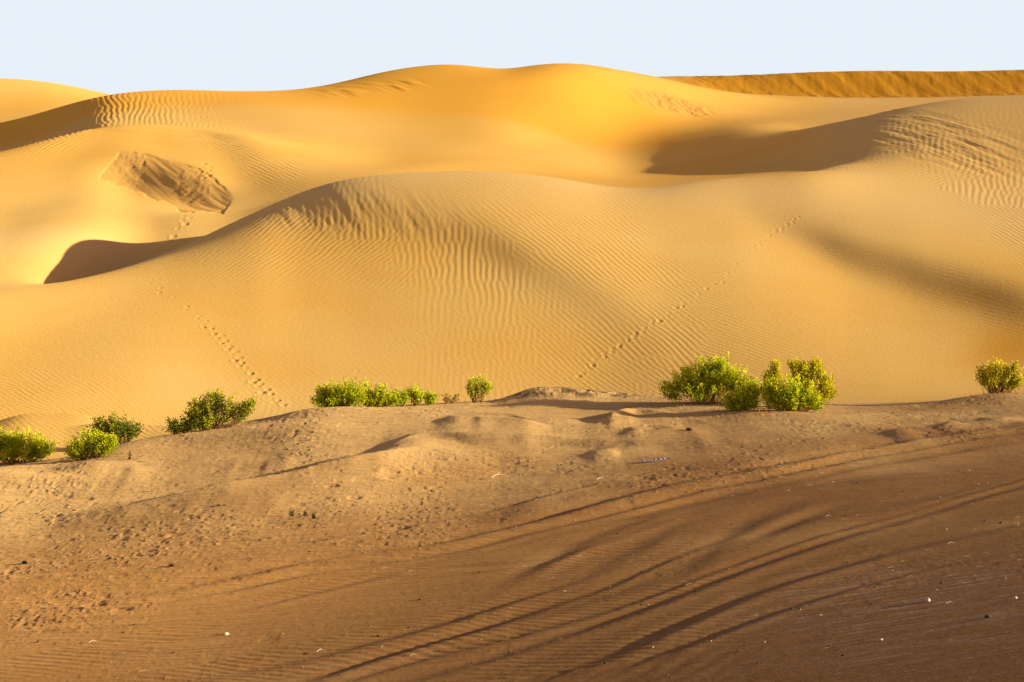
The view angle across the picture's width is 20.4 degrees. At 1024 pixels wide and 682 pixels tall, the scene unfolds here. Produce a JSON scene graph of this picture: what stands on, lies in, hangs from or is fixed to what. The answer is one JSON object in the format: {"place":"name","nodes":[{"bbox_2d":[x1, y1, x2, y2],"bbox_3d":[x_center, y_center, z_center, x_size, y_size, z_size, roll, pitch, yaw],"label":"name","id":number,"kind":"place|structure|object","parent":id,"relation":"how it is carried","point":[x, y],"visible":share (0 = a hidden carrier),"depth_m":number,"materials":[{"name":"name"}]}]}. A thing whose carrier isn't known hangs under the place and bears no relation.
{"place":"outdoors","nodes":[
{"label":"outdoors","id":0,"kind":"place"},
{"bbox_2d":[0,63,1023,681],"bbox_3d":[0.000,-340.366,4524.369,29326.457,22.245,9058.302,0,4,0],"label":"sand dunes","id":1,"kind":"structure","parent":0,"point":[576,263],"depth_m":118.53,"materials":[{"name":"sand"}]},
{"bbox_2d":[0,424,59,465],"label":"desert shrub","id":2,"kind":"object","parent":1,"relation":"on","point":[12,448],"visible":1,"depth_m":103.16,"materials":[{"name":"green plant"}]},
{"bbox_2d":[53,426,127,464],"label":"desert shrub","id":3,"kind":"object","parent":1,"relation":"on","point":[103,446],"visible":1,"depth_m":97.79,"materials":[{"name":"green plant"}]},
{"bbox_2d":[86,410,143,443],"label":"desert shrub","id":4,"kind":"object","parent":1,"relation":"on","point":[119,429],"visible":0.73,"depth_m":101.93,"materials":[{"name":"green plant"}]},
{"bbox_2d":[159,414,204,433],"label":"desert shrub","id":5,"kind":"object","parent":1,"relation":"on","point":[173,425],"visible":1,"depth_m":102.06,"materials":[{"name":"green plant"}]},
{"bbox_2d":[163,387,258,434],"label":"desert shrub","id":6,"kind":"object","parent":1,"relation":"on","point":[203,407],"visible":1,"depth_m":102.21,"materials":[{"name":"green plant"}]},
{"bbox_2d":[310,377,369,407],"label":"desert shrub","id":7,"kind":"object","parent":1,"relation":"on","point":[338,396],"visible":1,"depth_m":104.79,"materials":[{"name":"green plant"}]},
{"bbox_2d":[357,377,402,406],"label":"desert shrub","id":8,"kind":"object","parent":1,"relation":"on","point":[378,397],"visible":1,"depth_m":105.36,"materials":[{"name":"green plant"}]},
{"bbox_2d":[392,387,410,406],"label":"desert shrub","id":9,"kind":"object","parent":1,"relation":"on","point":[404,396],"visible":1,"depth_m":106.00,"materials":[{"name":"green plant"}]},
{"bbox_2d":[406,383,425,405],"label":"desert shrub","id":10,"kind":"object","parent":1,"relation":"on","point":[416,395],"visible":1,"depth_m":106.19,"materials":[{"name":"green plant"}]},
{"bbox_2d":[423,390,439,404],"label":"desert shrub","id":11,"kind":"object","parent":1,"relation":"on","point":[429,398],"visible":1,"depth_m":106.41,"materials":[{"name":"green plant"}]},
{"bbox_2d":[441,391,462,403],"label":"dry plant","id":12,"kind":"object","parent":1,"relation":"on","point":[454,399],"visible":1,"depth_m":106.74,"materials":[{"name":"brown plant"}]},
{"bbox_2d":[454,374,502,404],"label":"desert shrub","id":13,"kind":"object","parent":1,"relation":"on","point":[484,387],"visible":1,"depth_m":106.91,"materials":[{"name":"green plant"}]},
{"bbox_2d":[640,457,665,461],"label":"plastic sheet","id":14,"kind":"object","parent":1,"relation":"on","point":[663,458],"visible":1,"depth_m":89.96,"materials":[{"name":"white plastic"}]},
{"bbox_2d":[650,351,753,408],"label":"desert shrub","id":15,"kind":"object","parent":1,"relation":"on","point":[704,379],"visible":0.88,"depth_m":105.03,"materials":[{"name":"green plant"}]},
{"bbox_2d":[708,376,769,417],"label":"desert shrub","id":16,"kind":"object","parent":1,"relation":"on","point":[747,398],"visible":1,"depth_m":101.74,"materials":[{"name":"green plant"}]},
{"bbox_2d":[760,359,787,408],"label":"desert shrub","id":17,"kind":"object","parent":1,"relation":"on","point":[774,370],"visible":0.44,"depth_m":104.51,"materials":[{"name":"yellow plant"}]},
{"bbox_2d":[753,369,828,415],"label":"desert shrub","id":18,"kind":"object","parent":1,"relation":"on","point":[792,400],"visible":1,"depth_m":101.50,"materials":[{"name":"green plant"}]},
{"bbox_2d":[785,356,837,410],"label":"desert shrub","id":19,"kind":"object","parent":1,"relation":"on","point":[823,389],"visible":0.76,"depth_m":105.23,"materials":[{"name":"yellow plant"}]},
{"bbox_2d":[970,356,1023,396],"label":"desert shrub","id":20,"kind":"object","parent":1,"relation":"on","point":[995,382],"visible":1,"depth_m":107.34,"materials":[{"name":"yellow plant"}]},
{"bbox_2d":[0,0,1023,94],"label":"sky","id":21,"kind":"structure","parent":0,"point":[111,47],"materials":[{"name":"white"}]}
]}

